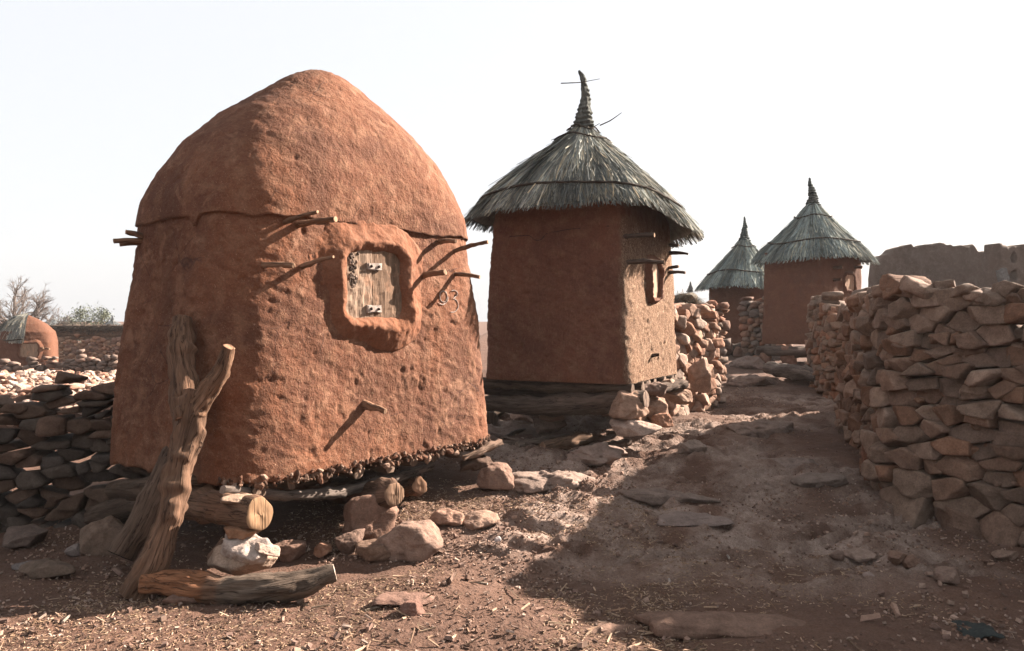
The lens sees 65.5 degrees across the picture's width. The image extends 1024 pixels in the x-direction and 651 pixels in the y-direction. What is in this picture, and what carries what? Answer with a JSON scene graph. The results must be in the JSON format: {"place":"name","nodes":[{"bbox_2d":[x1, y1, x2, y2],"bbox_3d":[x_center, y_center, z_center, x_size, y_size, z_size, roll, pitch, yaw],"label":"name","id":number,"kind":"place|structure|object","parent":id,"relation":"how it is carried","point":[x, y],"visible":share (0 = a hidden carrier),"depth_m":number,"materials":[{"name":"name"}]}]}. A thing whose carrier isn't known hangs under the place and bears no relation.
{"place":"outdoors","nodes":[
{"label":"outdoors","id":0,"kind":"place"},
{"bbox_2d":[0,322,1023,650],"bbox_3d":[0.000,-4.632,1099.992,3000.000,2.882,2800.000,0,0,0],"label":"ground","id":1,"kind":"structure","parent":0,"point":[804,408],"depth_m":4.93,"materials":[{"name":"soil"}]},
{"bbox_2d":[11,560,31,569],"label":"stone","id":2,"kind":"object","parent":1,"relation":"on","point":[15,566],"visible":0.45,"depth_m":4.77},
{"bbox_2d":[2,524,48,548],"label":"stone","id":3,"kind":"object","parent":1,"relation":"on","point":[26,536],"visible":1,"depth_m":5.12,"materials":[{"name":"stone"}]},
{"bbox_2d":[0,275,54,324],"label":"bare tree","id":4,"kind":"object","parent":1,"relation":"on","point":[24,293],"visible":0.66,"depth_m":52.21,"materials":[{"name":"plant"}]},
{"bbox_2d":[0,313,58,373],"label":"granary","id":5,"kind":"structure","parent":1,"relation":"on","point":[23,336],"depth_m":24.39,"materials":[{"name":"soil"}]},
{"bbox_2d":[20,343,37,356],"bbox_3d":[-14.753,0.745,24.340,0.460,0.420,0.020,0,0,-23],"label":"door","id":6,"kind":"structure","parent":5,"relation":"in","point":[26,350],"depth_m":24.33,"materials":[{"name":"brown wood"}]},
{"bbox_2d":[0,290,77,324],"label":"bare tree","id":7,"kind":"object","parent":1,"relation":"on","point":[37,311],"visible":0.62,"depth_m":45.77,"materials":[{"name":"plant"}]},
{"bbox_2d":[18,558,75,578],"bbox_3d":[-2.707,1.422,4.668,0.332,0.106,0.206,0,0,0],"label":"stone","id":8,"kind":"object","parent":1,"relation":"on","point":[43,568],"visible":1,"depth_m":4.59,"materials":[{"name":"stone"}]},
{"bbox_2d":[0,368,115,426],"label":"rubble","id":9,"kind":"object","parent":1,"relation":"on","point":[21,382],"visible":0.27,"depth_m":11.41,"materials":[{"name":"stone"}]},
{"bbox_2d":[0,349,117,373],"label":"dry stone wall","id":10,"kind":"structure","parent":1,"relation":"on","point":[81,362],"depth_m":19.91,"materials":[{"name":"stone"}]},
{"bbox_2d":[0,323,122,369],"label":"compound wall","id":11,"kind":"structure","parent":1,"relation":"on","point":[102,336],"depth_m":27.93,"materials":[{"name":"stone"}]},
{"bbox_2d":[59,312,83,342],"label":"leafy tree","id":12,"kind":"object","parent":1,"relation":"on","point":[64,318],"visible":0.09,"depth_m":49.78,"materials":[{"name":"green plant"}]},
{"bbox_2d":[64,543,79,556],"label":"stone","id":13,"kind":"object","parent":1,"relation":"on","point":[73,550],"visible":0.88,"depth_m":4.97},
{"bbox_2d":[0,371,144,532],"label":"dry stone wall","id":14,"kind":"structure","parent":1,"relation":"on","point":[43,431],"depth_m":5.57,"materials":[{"name":"stone"}]},
{"bbox_2d":[61,302,114,340],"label":"leafy tree","id":15,"kind":"object","parent":1,"relation":"on","point":[104,315],"visible":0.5,"depth_m":47.64,"materials":[{"name":"green plant"}]},
{"bbox_2d":[79,515,123,555],"bbox_3d":[-2.597,1.340,5.083,0.301,0.238,0.283,0,0,-24],"label":"stone","id":16,"kind":"object","parent":1,"relation":"on","point":[96,538],"visible":0.83,"depth_m":5.00,"materials":[{"name":"stone"}]},
{"bbox_2d":[95,315,119,357],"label":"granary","id":17,"kind":"structure","parent":1,"relation":"on","point":[111,321],"depth_m":43.79,"materials":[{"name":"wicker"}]},
{"bbox_2d":[84,498,135,524],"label":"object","id":18,"kind":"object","parent":1,"relation":"on","point":[120,509],"depth_m":5.40,"materials":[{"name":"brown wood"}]},
{"bbox_2d":[104,476,148,500],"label":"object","id":19,"kind":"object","parent":18,"relation":"on","point":[129,489],"depth_m":5.32,"materials":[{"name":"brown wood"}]},
{"bbox_2d":[107,446,167,560],"bbox_3d":[-2.224,1.054,4.925,0.194,0.724,0.548,0,0,30],"label":"wooden pole","id":20,"kind":"object","parent":1,"relation":"on","point":[128,542],"visible":0.59,"depth_m":4.79,"materials":[{"name":"brown wood"}]},
{"bbox_2d":[119,314,234,600],"bbox_3d":[-1.857,0.728,4.584,0.564,1.588,0.657,0,0,0],"label":"forked post","id":21,"kind":"object","parent":1,"relation":"on","point":[191,397],"visible":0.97,"depth_m":4.51,"materials":[{"name":"brown wood"}]},
{"bbox_2d":[161,594,196,604],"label":"stone","id":22,"kind":"object","parent":1,"relation":"on","point":[173,599],"visible":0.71,"depth_m":4.17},
{"bbox_2d":[138,564,336,605],"bbox_3d":[-1.466,1.381,4.237,1.066,0.209,0.234,0,0,4],"label":"fallen log","id":23,"kind":"object","parent":1,"relation":"on","point":[203,586],"visible":0.94,"depth_m":4.18,"materials":[{"name":"brown wood"}]},
{"bbox_2d":[207,543,277,575],"bbox_3d":[-1.548,1.316,4.513,0.370,0.193,0.314,0,0,22],"label":"stone","id":24,"kind":"object","parent":1,"relation":"on","point":[218,560],"visible":0.51,"depth_m":4.41,"materials":[{"name":"stone"}]},
{"bbox_2d":[207,538,223,560],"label":"stone","id":25,"kind":"object","parent":24,"relation":"on","point":[220,541],"visible":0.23,"depth_m":4.52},
{"bbox_2d":[221,533,270,564],"bbox_3d":[-1.496,1.240,4.431,0.305,0.161,0.206,0,0,25],"label":"stone","id":26,"kind":"object","parent":24,"relation":"on","point":[241,551],"visible":0.84,"depth_m":4.36,"materials":[{"name":"stone"}]},
{"bbox_2d":[224,525,255,539],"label":"stone","id":27,"kind":"object","parent":26,"relation":"on","point":[231,532],"visible":0.59,"depth_m":4.39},
{"bbox_2d":[184,484,272,532],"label":"support beam","id":28,"kind":"structure","parent":27,"relation":"on","point":[253,512],"depth_m":4.48,"materials":[{"name":"brown wood"}]},
{"bbox_2d":[220,493,250,503],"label":"stone","id":29,"kind":"object","parent":28,"relation":"on","point":[235,498],"visible":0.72,"depth_m":4.45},
{"bbox_2d":[191,474,319,490],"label":"support beam","id":30,"kind":"structure","parent":28,"relation":"on","point":[301,485],"depth_m":5.41,"materials":[{"name":"brown wood"}]},
{"bbox_2d":[110,69,490,495],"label":"granary","id":31,"kind":"structure","parent":30,"relation":"on","point":[300,241],"depth_m":5.23,"materials":[{"name":"brown soil"}]},
{"bbox_2d":[346,250,401,317],"bbox_3d":[-0.939,-0.279,5.460,0.080,0.479,0.515,0,0,40],"label":"door","id":32,"kind":"structure","parent":31,"relation":"in","point":[373,287],"depth_m":5.45,"materials":[{"name":"brown wood"}]},
{"bbox_2d":[255,542,279,556],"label":"stone","id":33,"kind":"object","parent":24,"relation":"on","point":[272,550],"visible":0.97,"depth_m":4.38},
{"bbox_2d":[273,539,305,561],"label":"stone","id":34,"kind":"object","parent":1,"relation":"on","point":[291,550],"visible":0.88,"depth_m":5.02,"materials":[{"name":"stone"}]},
{"bbox_2d":[313,542,332,557],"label":"stone","id":35,"kind":"object","parent":1,"relation":"on","point":[322,549],"visible":1,"depth_m":5.01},
{"bbox_2d":[335,528,364,553],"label":"stone","id":36,"kind":"object","parent":1,"relation":"on","point":[345,543],"visible":0.92,"depth_m":5.05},
{"bbox_2d":[342,494,398,539],"bbox_3d":[-0.969,1.296,5.384,0.380,0.351,0.305,0,0,-26],"label":"boulder","id":37,"kind":"object","parent":1,"relation":"on","point":[371,516],"visible":0.76,"depth_m":5.25,"materials":[{"name":"stone"}]},
{"bbox_2d":[320,477,403,507],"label":"support beam","id":38,"kind":"structure","parent":37,"relation":"on","point":[388,492],"depth_m":5.36,"materials":[{"name":"brown wood"}]},
{"bbox_2d":[219,462,434,501],"bbox_3d":[-1.138,1.042,5.402,0.114,0.238,1.912,0,0,34],"label":"rim pole","id":39,"kind":"object","parent":38,"relation":"on","point":[327,492],"visible":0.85,"depth_m":5.23,"materials":[{"name":"brown wood"}]},
{"bbox_2d":[355,539,390,561],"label":"stone","id":40,"kind":"object","parent":1,"relation":"on","point":[370,550],"visible":0.82,"depth_m":4.92,"materials":[{"name":"stone"}]},
{"bbox_2d":[371,592,434,605],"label":"stone","id":41,"kind":"object","parent":1,"relation":"on","point":[393,598],"visible":0.83,"depth_m":4.12,"materials":[{"name":"stone"}]},
{"bbox_2d":[375,519,442,562],"bbox_3d":[-0.679,1.360,5.090,0.487,0.241,0.342,0,0,0],"label":"boulder","id":42,"kind":"object","parent":1,"relation":"on","point":[414,541],"visible":0.94,"depth_m":4.94,"materials":[{"name":"stone"}]},
{"bbox_2d":[400,600,424,615],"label":"stone","id":43,"kind":"object","parent":1,"relation":"on","point":[411,608],"visible":1,"depth_m":3.97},
{"bbox_2d":[399,476,426,496],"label":"support beam","id":44,"kind":"structure","parent":1,"relation":"on","point":[416,486],"depth_m":5.87,"materials":[{"name":"brown wood"}]},
{"bbox_2d":[429,508,463,525],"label":"stone","id":45,"kind":"object","parent":1,"relation":"on","point":[445,516],"visible":0.98,"depth_m":5.51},
{"bbox_2d":[463,510,499,530],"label":"stone","id":46,"kind":"object","parent":1,"relation":"on","point":[475,520],"visible":0.98,"depth_m":5.52,"materials":[{"name":"stone"}]},
{"bbox_2d":[476,462,513,489],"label":"stone","id":47,"kind":"object","parent":1,"relation":"on","point":[496,476],"visible":1,"depth_m":6.28,"materials":[{"name":"stone"}]},
{"bbox_2d":[460,454,492,471],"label":"stone","id":48,"kind":"object","parent":47,"relation":"on","point":[479,463],"visible":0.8,"depth_m":6.32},
{"bbox_2d":[462,438,503,460],"bbox_3d":[-0.235,0.993,6.380,0.395,0.141,0.078,0,0,-40],"label":"wood scrap","id":49,"kind":"object","parent":48,"relation":"on","point":[487,447],"visible":0.99,"depth_m":6.35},
{"bbox_2d":[486,389,525,424],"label":"cross beam","id":50,"kind":"structure","parent":1,"relation":"on","point":[492,418],"depth_m":8.61,"materials":[{"name":"brown wood"}]},
{"bbox_2d":[0,418,1023,650],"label":"straw litter","id":51,"kind":"object","parent":1,"relation":"on","point":[358,604],"visible":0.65,"depth_m":4.23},
{"bbox_2d":[0,459,1023,650],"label":"stone chips","id":52,"kind":"object","parent":1,"relation":"on","point":[562,640],"visible":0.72,"depth_m":4.19,"materials":[{"name":"stone"}]},
{"bbox_2d":[490,432,535,445],"bbox_3d":[0.071,1.122,7.633,0.040,0.087,1.023,0,0,-34],"label":"branch","id":53,"kind":"object","parent":1,"relation":"on","point":[507,437],"visible":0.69,"depth_m":7.75,"materials":[{"name":"brown wood"}]},
{"bbox_2d":[500,428,525,439],"bbox_3d":[0.015,1.099,8.057,0.055,0.084,0.466,0,0,31],"label":"branch","id":54,"kind":"object","parent":1,"relation":"on","point":[512,433],"visible":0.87,"depth_m":8.04,"materials":[{"name":"brown wood"}]},
{"bbox_2d":[510,413,532,422],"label":"stone","id":55,"kind":"object","parent":1,"relation":"on","point":[518,417],"visible":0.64,"depth_m":8.84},
{"bbox_2d":[503,440,544,444],"bbox_3d":[0.054,1.129,7.557,0.744,0.078,0.055,0,0,-16],"label":"branch","id":56,"kind":"object","parent":1,"relation":"on","point":[537,442],"visible":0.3,"depth_m":7.58,"materials":[{"name":"brown wood"}]},
{"bbox_2d":[515,434,570,447],"bbox_3d":[0.314,1.116,7.729,0.699,0.095,0.082,0,0,-40],"label":"branch","id":57,"kind":"object","parent":1,"relation":"on","point":[521,444],"visible":0.59,"depth_m":7.69,"materials":[{"name":"brown wood"}]},
{"bbox_2d":[533,418,566,434],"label":"stone","id":58,"kind":"object","parent":1,"relation":"on","point":[542,426],"visible":0.88,"depth_m":7.83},
{"bbox_2d":[512,470,594,493],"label":"bedrock slab","id":59,"kind":"structure","parent":1,"relation":"on","point":[528,482],"depth_m":6.38,"materials":[{"name":"stone"}]},
{"bbox_2d":[485,390,648,416],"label":"support beam","id":60,"kind":"structure","parent":1,"relation":"on","point":[564,404],"depth_m":7.51,"materials":[{"name":"brown wood"}]},
{"bbox_2d":[484,388,601,396],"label":"support beam","id":61,"kind":"structure","parent":60,"relation":"on","point":[500,392],"depth_m":8.01,"materials":[{"name":"brown wood"}]},
{"bbox_2d":[464,70,704,393],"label":"granary","id":62,"kind":"structure","parent":60,"relation":"on","point":[585,221],"depth_m":7.57,"materials":[{"name":"soil"}]},
{"bbox_2d":[653,264,657,297],"bbox_3d":[1.405,-0.440,7.975,0.034,0.368,0.346,0,0,27],"label":"door","id":63,"kind":"structure","parent":62,"relation":"in","point":[655,269],"depth_m":8.04,"materials":[{"name":"brown wood"}]},
{"bbox_2d":[539,432,601,449],"bbox_3d":[0.569,1.107,7.527,0.738,0.186,0.149,0,0,-36],"label":"slab","id":64,"kind":"object","parent":1,"relation":"on","point":[573,440],"visible":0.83,"depth_m":7.47,"materials":[{"name":"brown stone"}]},
{"bbox_2d":[566,442,626,465],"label":"bedrock slab","id":65,"kind":"structure","parent":1,"relation":"on","point":[599,453],"depth_m":6.95,"materials":[{"name":"stone"}]},
{"bbox_2d":[567,439,631,453],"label":"stone","id":66,"kind":"object","parent":1,"relation":"on","point":[623,442],"visible":0.4,"depth_m":7.43,"materials":[{"name":"brown stone"}]},
{"bbox_2d":[285,571,920,650],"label":"twig litter","id":67,"kind":"object","parent":1,"relation":"on","point":[571,624],"visible":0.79,"depth_m":3.94,"materials":[{"name":"plant"}]},
{"bbox_2d":[579,621,642,634],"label":"bedrock slab","id":68,"kind":"structure","parent":1,"relation":"on","point":[610,628],"depth_m":3.92,"materials":[{"name":"stone"}]},
{"bbox_2d":[609,418,661,436],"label":"stone","id":69,"kind":"object","parent":1,"relation":"on","point":[627,428],"visible":0.98,"depth_m":7.04,"materials":[{"name":"stone"}]},
{"bbox_2d":[608,390,648,419],"bbox_3d":[1.065,0.719,7.198,0.345,0.264,0.284,0,0,-15],"label":"stone","id":70,"kind":"object","parent":69,"relation":"on","point":[625,405],"visible":0.94,"depth_m":7.11,"materials":[{"name":"stone"}]},
{"bbox_2d":[651,413,673,427],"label":"stone","id":71,"kind":"object","parent":1,"relation":"on","point":[663,420],"visible":0.91,"depth_m":7.45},
{"bbox_2d":[647,396,668,414],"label":"stone","id":72,"kind":"object","parent":71,"relation":"on","point":[657,405],"visible":0.56,"depth_m":7.59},
{"bbox_2d":[645,381,667,396],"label":"stone","id":73,"kind":"object","parent":72,"relation":"on","point":[656,389],"visible":0.69,"depth_m":7.54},
{"bbox_2d":[649,379,688,397],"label":"support beam","id":74,"kind":"structure","parent":73,"relation":"on","point":[677,384],"depth_m":8.08,"materials":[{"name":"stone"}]},
{"bbox_2d":[602,303,725,421],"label":"dry stone wall","id":75,"kind":"structure","parent":1,"relation":"on","point":[697,328],"depth_m":9.61,"materials":[{"name":"stone"}]},
{"bbox_2d":[615,487,720,506],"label":"bedrock slab","id":76,"kind":"structure","parent":1,"relation":"on","point":[656,496],"depth_m":6.16,"materials":[{"name":"stone"}]},
{"bbox_2d":[663,389,692,404],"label":"stone","id":77,"kind":"object","parent":1,"relation":"on","point":[682,397],"visible":0.8,"depth_m":8.24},
{"bbox_2d":[677,439,706,453],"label":"stone","id":78,"kind":"object","parent":1,"relation":"on","point":[691,446],"visible":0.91,"depth_m":7.05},
{"bbox_2d":[657,511,733,526],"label":"bedrock slab","id":79,"kind":"structure","parent":1,"relation":"on","point":[682,519],"depth_m":5.64,"materials":[{"name":"stone"}]},
{"bbox_2d":[686,282,705,302],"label":"granary","id":80,"kind":"structure","parent":1,"relation":"on","point":[690,289],"depth_m":41.89,"materials":[{"name":"plant"}]},
{"bbox_2d":[687,357,711,392],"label":"stone","id":81,"kind":"object","parent":1,"relation":"on","point":[699,374],"visible":1,"depth_m":9.14,"materials":[{"name":"stone"}]},
{"bbox_2d":[675,300,730,380],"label":"dry stone wall","id":82,"kind":"structure","parent":1,"relation":"on","point":[723,324],"depth_m":12.40,"materials":[{"name":"stone"}]},
{"bbox_2d":[674,289,706,304],"bbox_3d":[2.679,-0.373,12.439,0.938,0.393,0.951,0,0,-28],"label":"brushwood heap","id":83,"kind":"object","parent":82,"relation":"on","point":[689,298],"visible":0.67,"depth_m":12.25,"materials":[{"name":"plant"}]},
{"bbox_2d":[633,611,805,640],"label":"bedrock slab","id":84,"kind":"structure","parent":1,"relation":"on","point":[681,625],"depth_m":3.84,"materials":[{"name":"stone"}]},
{"bbox_2d":[725,343,732,356],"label":"stone","id":85,"kind":"object","parent":1,"relation":"on","point":[729,351],"visible":0.33,"depth_m":17.11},
{"bbox_2d":[733,346,742,357],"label":"stone","id":86,"kind":"object","parent":1,"relation":"on","point":[737,352],"visible":0.94,"depth_m":16.94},
{"bbox_2d":[726,374,777,386],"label":"boulder","id":87,"kind":"object","parent":1,"relation":"on","point":[750,380],"visible":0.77,"depth_m":11.91,"materials":[{"name":"stone"}]},
{"bbox_2d":[729,355,774,369],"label":"boulder","id":88,"kind":"object","parent":1,"relation":"on","point":[750,362],"visible":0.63,"depth_m":14.44,"materials":[{"name":"stone"}]},
{"bbox_2d":[756,345,806,357],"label":"support beam","id":89,"kind":"structure","parent":88,"relation":"on","point":[796,351],"depth_m":14.32,"materials":[{"name":"brown wood"}]},
{"bbox_2d":[750,178,879,343],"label":"granary","id":90,"kind":"structure","parent":89,"relation":"on","point":[813,247],"depth_m":14.79,"materials":[{"name":"soil"}]},
{"bbox_2d":[845,275,853,289],"bbox_3d":[6.421,-0.822,15.175,0.340,0.280,0.020,0,0,-40],"label":"door","id":91,"kind":"structure","parent":90,"relation":"in","point":[849,279],"depth_m":15.19,"materials":[{"name":"brown wood"}]},
{"bbox_2d":[725,418,793,438],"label":"bedrock slab","id":92,"kind":"structure","parent":1,"relation":"on","point":[763,428],"depth_m":8.12,"materials":[{"name":"stone"}]},
{"bbox_2d":[737,296,792,359],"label":"dry stone wall","id":93,"kind":"structure","parent":1,"relation":"on","point":[750,319],"depth_m":16.97,"materials":[{"name":"stone"}]},
{"bbox_2d":[758,353,771,362],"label":"stone","id":94,"kind":"object","parent":1,"relation":"on","point":[764,357],"visible":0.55,"depth_m":14.46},
{"bbox_2d":[758,457,818,469],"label":"bedrock slab","id":95,"kind":"structure","parent":1,"relation":"on","point":[790,462],"depth_m":6.94,"materials":[{"name":"stone"}]},
{"bbox_2d":[780,345,796,363],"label":"stone","id":96,"kind":"object","parent":1,"relation":"on","point":[788,359],"visible":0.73,"depth_m":14.32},
{"bbox_2d":[763,361,818,381],"bbox_3d":[4.330,0.715,12.300,0.275,0.274,1.284,0,0,-17],"label":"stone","id":97,"kind":"object","parent":1,"relation":"on","point":[793,372],"visible":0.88,"depth_m":12.18,"materials":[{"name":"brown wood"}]},
{"bbox_2d":[791,472,847,487],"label":"bedrock slab","id":98,"kind":"structure","parent":1,"relation":"on","point":[811,479],"depth_m":6.34,"materials":[{"name":"stone"}]},
{"bbox_2d":[805,291,849,402],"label":"dry stone wall","id":99,"kind":"structure","parent":1,"relation":"on","point":[822,347],"depth_m":11.30,"materials":[{"name":"stone"}]},
{"bbox_2d":[829,550,844,560],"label":"stone","id":100,"kind":"object","parent":1,"relation":"on","point":[837,555],"visible":1,"depth_m":5.03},
{"bbox_2d":[844,547,876,562],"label":"stone","id":101,"kind":"object","parent":1,"relation":"on","point":[859,555],"visible":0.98,"depth_m":5.08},
{"bbox_2d":[887,550,907,565],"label":"stone","id":102,"kind":"object","parent":1,"relation":"on","point":[895,557],"visible":1,"depth_m":4.88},
{"bbox_2d":[901,555,919,568],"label":"stone","id":103,"kind":"object","parent":1,"relation":"on","point":[909,561],"visible":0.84,"depth_m":4.82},
{"bbox_2d":[868,243,983,287],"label":"ruined mud wall","id":104,"kind":"structure","parent":1,"relation":"on","point":[958,264],"depth_m":20.98,"materials":[{"name":"soil"}]},
{"bbox_2d":[833,274,1023,546],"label":"dry stone wall","id":105,"kind":"structure","parent":1,"relation":"on","point":[928,408],"depth_m":5.67,"materials":[{"name":"stone"}]},
{"bbox_2d":[933,566,959,583],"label":"stone","id":106,"kind":"object","parent":1,"relation":"on","point":[945,574],"visible":1,"depth_m":4.46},
{"bbox_2d":[951,620,1004,638],"bbox_3d":[2.217,1.457,3.809,0.158,0.065,0.256,0,0,10],"label":"cloth scrap","id":107,"kind":"object","parent":1,"relation":"on","point":[981,630],"visible":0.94,"depth_m":3.78,"materials":[{"name":"fabric"}]},
{"bbox_2d":[982,243,1023,287],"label":"ruined mud wall","id":108,"kind":"structure","parent":1,"relation":"on","point":[998,256],"depth_m":18.46,"materials":[{"name":"soil"}]},
{"bbox_2d":[996,268,1010,281],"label":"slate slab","id":109,"kind":"structure","parent":1,"relation":"on","point":[1002,274],"depth_m":17.87,"materials":[{"name":"stone"}]},
{"bbox_2d":[991,549,1018,560],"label":"stone","id":110,"kind":"object","parent":1,"relation":"on","point":[1001,555],"visible":1,"depth_m":4.96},
{"bbox_2d":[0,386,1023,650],"bbox_3d":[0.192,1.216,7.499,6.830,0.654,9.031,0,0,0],"label":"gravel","id":111,"kind":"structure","parent":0,"point":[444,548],"depth_m":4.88,"materials":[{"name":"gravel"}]},
{"bbox_2d":[0,0,1023,321],"label":"sky","id":112,"kind":"structure","parent":0,"point":[904,119],"materials":[{"name":"white"}]},
{"bbox_2d":[730,342,740,354],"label":"support beam","id":113,"kind":"structure","parent":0,"point":[737,344],"depth_m":17.38,"materials":[{"name":"brown wood"}]},
{"bbox_2d":[694,217,764,343],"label":"granary","id":114,"kind":"structure","parent":113,"relation":"on","point":[732,277],"depth_m":17.91,"materials":[{"name":"plant"}]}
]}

